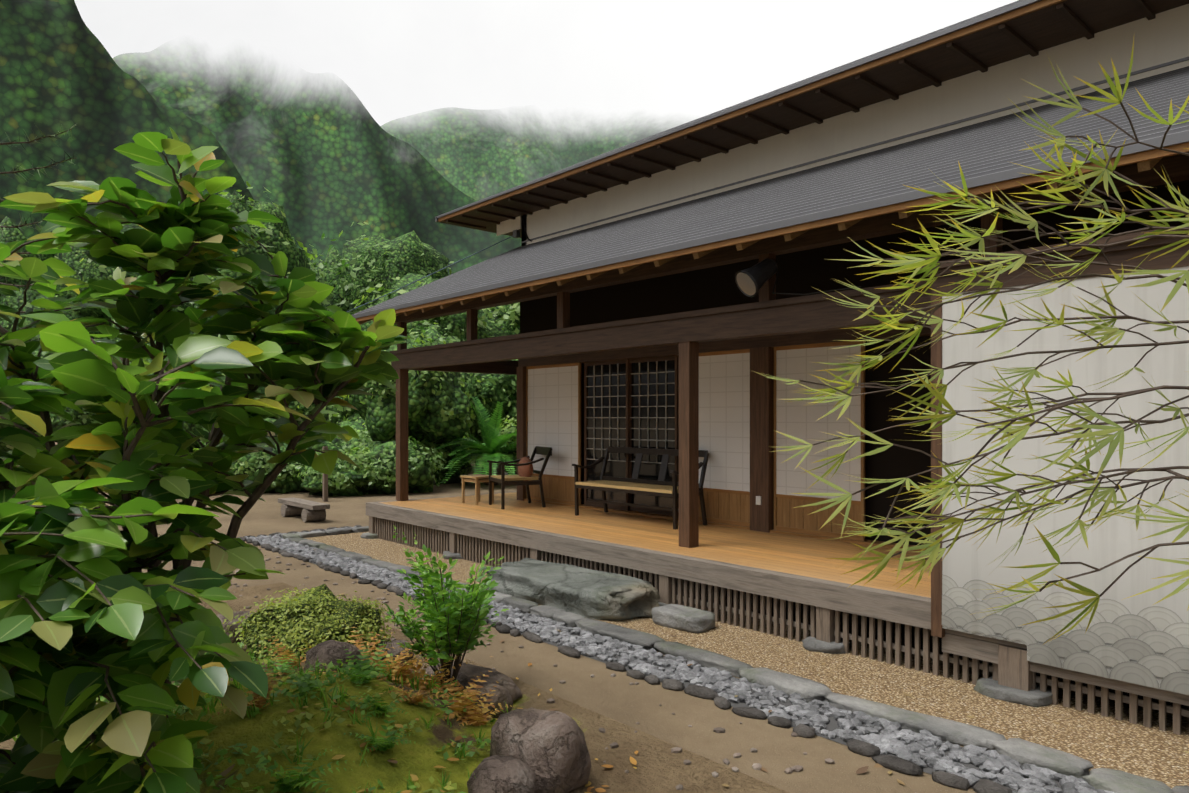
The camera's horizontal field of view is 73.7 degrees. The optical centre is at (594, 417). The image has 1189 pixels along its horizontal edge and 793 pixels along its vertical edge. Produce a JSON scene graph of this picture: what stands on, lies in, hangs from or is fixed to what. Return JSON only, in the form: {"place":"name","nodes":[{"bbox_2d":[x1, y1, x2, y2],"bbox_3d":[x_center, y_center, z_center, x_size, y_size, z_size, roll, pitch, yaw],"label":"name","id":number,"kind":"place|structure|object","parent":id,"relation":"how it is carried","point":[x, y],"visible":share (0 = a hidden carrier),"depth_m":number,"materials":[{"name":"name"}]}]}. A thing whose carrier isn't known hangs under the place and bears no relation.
{"place":"outdoors","nodes":[
{"label":"outdoors","id":0,"kind":"place"},
{"bbox_2d":[0,124,76,345],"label":"conifer branch","id":1,"kind":"object","parent":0,"point":[14,172],"visible":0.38,"depth_m":4.61,"materials":[{"name":"green plant"}]},
{"bbox_2d":[0,0,253,258],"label":"mountain","id":2,"kind":"structure","parent":0,"point":[58,66],"depth_m":123.04,"materials":[{"name":"green plant"}]},
{"bbox_2d":[112,33,520,275],"bbox_3d":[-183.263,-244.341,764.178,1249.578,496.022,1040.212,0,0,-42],"label":"mountain","id":3,"kind":"structure","parent":0,"point":[317,155],"depth_m":728.38,"materials":[{"name":"green plant"}]},
{"bbox_2d":[518,456,532,480],"bbox_3d":[-0.932,0.688,10.710,0.177,0.343,0.386,0,0,-15],"label":"jar","id":4,"kind":"object","parent":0,"point":[525,471],"visible":0.69,"depth_m":10.59,"materials":[{"name":"brown ceramic"}]},
{"bbox_2d":[380,95,702,200],"bbox_3d":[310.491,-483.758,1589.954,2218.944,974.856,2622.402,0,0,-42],"label":"mountain","id":5,"kind":"structure","parent":0,"point":[477,155],"depth_m":1965.15,"materials":[{"name":"green plant"}]},
{"bbox_2d":[74,0,1017,125],"label":"sky","id":6,"kind":"structure","parent":0,"point":[400,58],"materials":[{"name":"white"}]},
{"bbox_2d":[2,442,1188,792],"bbox_3d":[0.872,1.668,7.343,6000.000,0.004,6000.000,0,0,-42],"label":"ground","id":7,"kind":"structure","parent":0,"point":[1124,744],"depth_m":4.78,"materials":[{"name":"brown"}]},
{"bbox_2d":[0,128,413,792],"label":"leaf tree","id":8,"kind":"object","parent":7,"relation":"on","point":[90,610],"visible":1,"depth_m":2.91,"materials":[{"name":"green plant"}]},
{"bbox_2d":[0,181,519,495],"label":"garden trees","id":9,"kind":"object","parent":7,"relation":"on","point":[363,269],"visible":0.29,"depth_m":23.96,"materials":[{"name":"green plant"}]},
{"bbox_2d":[278,497,329,521],"bbox_3d":[-4.824,1.525,13.116,0.320,0.290,1.500,0,0,-42],"label":"stone bench","id":10,"kind":"object","parent":7,"relation":"on","point":[312,511],"visible":1,"depth_m":12.81,"materials":[{"name":"grey stone"}]},
{"bbox_2d":[223,584,395,661],"bbox_3d":[-1.904,1.451,5.435,1.128,0.626,1.259,0,0,11],"label":"ground cover shrub","id":11,"kind":"object","parent":7,"relation":"on","point":[314,616],"visible":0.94,"depth_m":5.19,"materials":[{"name":"green plant"}]},
{"bbox_2d":[322,446,327,501],"bbox_3d":[-5.380,1.120,15.838,0.080,1.100,0.080,0,0,-42],"label":"wooden post","id":12,"kind":"object","parent":7,"relation":"on","point":[324,487],"visible":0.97,"depth_m":15.81,"materials":[{"name":"brown wood"}]},
{"bbox_2d":[0,582,789,792],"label":"moss mound","id":13,"kind":"object","parent":7,"relation":"on","point":[661,767],"visible":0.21,"depth_m":3.60,"materials":[{"name":"green plant"}]},
{"bbox_2d":[12,526,515,792],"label":"ferns and weeds","id":14,"kind":"object","parent":13,"relation":"on","point":[373,665],"visible":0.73,"depth_m":3.74,"materials":[{"name":"green plant"}]},
{"bbox_2d":[217,611,590,792],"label":"garden rocks","id":15,"kind":"object","parent":13,"relation":"on","point":[533,750],"visible":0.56,"depth_m":3.45,"materials":[{"name":"grey stone"}]},
{"bbox_2d":[384,544,508,682],"bbox_3d":[-0.879,1.192,4.703,0.723,0.803,0.859,0,0,-10],"label":"shrub","id":16,"kind":"object","parent":13,"relation":"on","point":[448,622],"visible":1,"depth_m":4.61,"materials":[{"name":"green plant"}]},
{"bbox_2d":[425,396,516,484],"bbox_3d":[-2.629,0.606,19.707,3.160,2.320,3.057,0,0,-42],"label":"fern","id":17,"kind":"object","parent":7,"relation":"on","point":[490,447],"visible":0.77,"depth_m":19.57,"materials":[{"name":"green plant"}]},
{"bbox_2d":[434,473,507,483],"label":"bed rocks","id":18,"kind":"object","parent":7,"relation":"on","point":[457,479],"visible":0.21,"depth_m":20.25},
{"bbox_2d":[162,549,915,792],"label":"fallen leaves","id":19,"kind":"object","parent":7,"relation":"on","point":[789,770],"visible":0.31,"depth_m":4.16,"materials":[{"name":"brown plant"}]},
{"bbox_2d":[483,558,659,620],"bbox_3d":[-0.229,1.550,7.272,0.821,0.239,2.073,0,0,-42],"label":"stepping stone","id":20,"kind":"object","parent":7,"relation":"on","point":[591,594],"visible":0.92,"depth_m":6.90,"materials":[{"name":"grey stone"}]},
{"bbox_2d":[237,525,1011,792],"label":"border stones","id":21,"kind":"object","parent":7,"relation":"on","point":[890,762],"visible":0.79,"depth_m":4.54,"materials":[{"name":"grey stone"}]},
{"bbox_2d":[200,535,1188,792],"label":"fallen leaves","id":22,"kind":"object","parent":7,"relation":"on","point":[634,761],"visible":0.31,"depth_m":3.71,"materials":[{"name":"brown plant"}]},
{"bbox_2d":[360,532,1052,706],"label":"foundation stones","id":23,"kind":"object","parent":7,"relation":"on","point":[684,618],"visible":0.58,"depth_m":5.72,"materials":[{"name":"grey stone"}]},
{"bbox_2d":[942,633,1188,705],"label":"shutter box support","id":24,"kind":"object","parent":23,"relation":"on","point":[1016,668],"visible":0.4,"depth_m":4.69,"materials":[{"name":"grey wood"}]},
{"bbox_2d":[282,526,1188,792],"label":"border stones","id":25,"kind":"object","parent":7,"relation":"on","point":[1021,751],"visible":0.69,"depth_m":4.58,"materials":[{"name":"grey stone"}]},
{"bbox_2d":[352,0,1188,734],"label":"house","id":26,"kind":"structure","parent":7,"relation":"on","point":[644,322],"depth_m":7.79,"materials":[{"name":"brown wood"}]},
{"bbox_2d":[347,216,531,311],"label":"roof ridge","id":27,"kind":"structure","parent":26,"relation":"attached to","point":[516,233],"depth_m":14.24,"materials":[{"name":"black metal"}]},
{"bbox_2d":[460,474,493,504],"bbox_3d":[-1.631,0.997,11.074,0.320,0.385,0.400,0,0,-42],"label":"side table","id":28,"kind":"object","parent":26,"relation":"on","point":[477,479],"visible":0.79,"depth_m":11.02,"materials":[{"name":"brown wood"}]},
{"bbox_2d":[487,446,552,508],"bbox_3d":[-1.016,0.794,10.730,0.728,0.798,0.630,0,0,-24],"label":"arm chair","id":29,"kind":"object","parent":26,"relation":"on","point":[503,479],"visible":0.88,"depth_m":10.54,"materials":[{"name":"black wood"}]},
{"bbox_2d":[572,447,708,529],"bbox_3d":[0.501,0.778,9.238,0.600,0.831,1.670,0,0,-42],"label":"bench","id":30,"kind":"object","parent":26,"relation":"on","point":[604,483],"visible":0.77,"depth_m":9.26,"materials":[{"name":"black wood"}]},
{"bbox_2d":[735,258,860,296],"bbox_3d":[1.599,-1.150,6.283,0.380,0.348,1.051,0,0,-42],"label":"spot lamp","id":31,"kind":"object","parent":26,"relation":"attached to","point":[750,281],"visible":1,"depth_m":6.50,"materials":[{"name":"black metal"}]},
{"bbox_2d":[921,226,1188,694],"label":"wall panel","id":32,"kind":"object","parent":26,"relation":"attached to","point":[1141,639],"visible":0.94,"depth_m":4.46,"materials":[{"name":"white paint"}]},
{"bbox_2d":[752,39,1188,643],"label":"bamboo","id":33,"kind":"object","parent":7,"relation":"on","point":[942,487],"visible":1,"depth_m":1.02,"materials":[{"name":"green plant"}]},
{"bbox_2d":[245,526,1113,792],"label":"grey gravel","id":34,"kind":"structure","parent":0,"point":[893,739],"depth_m":4.59,"materials":[{"name":"grey stone"}]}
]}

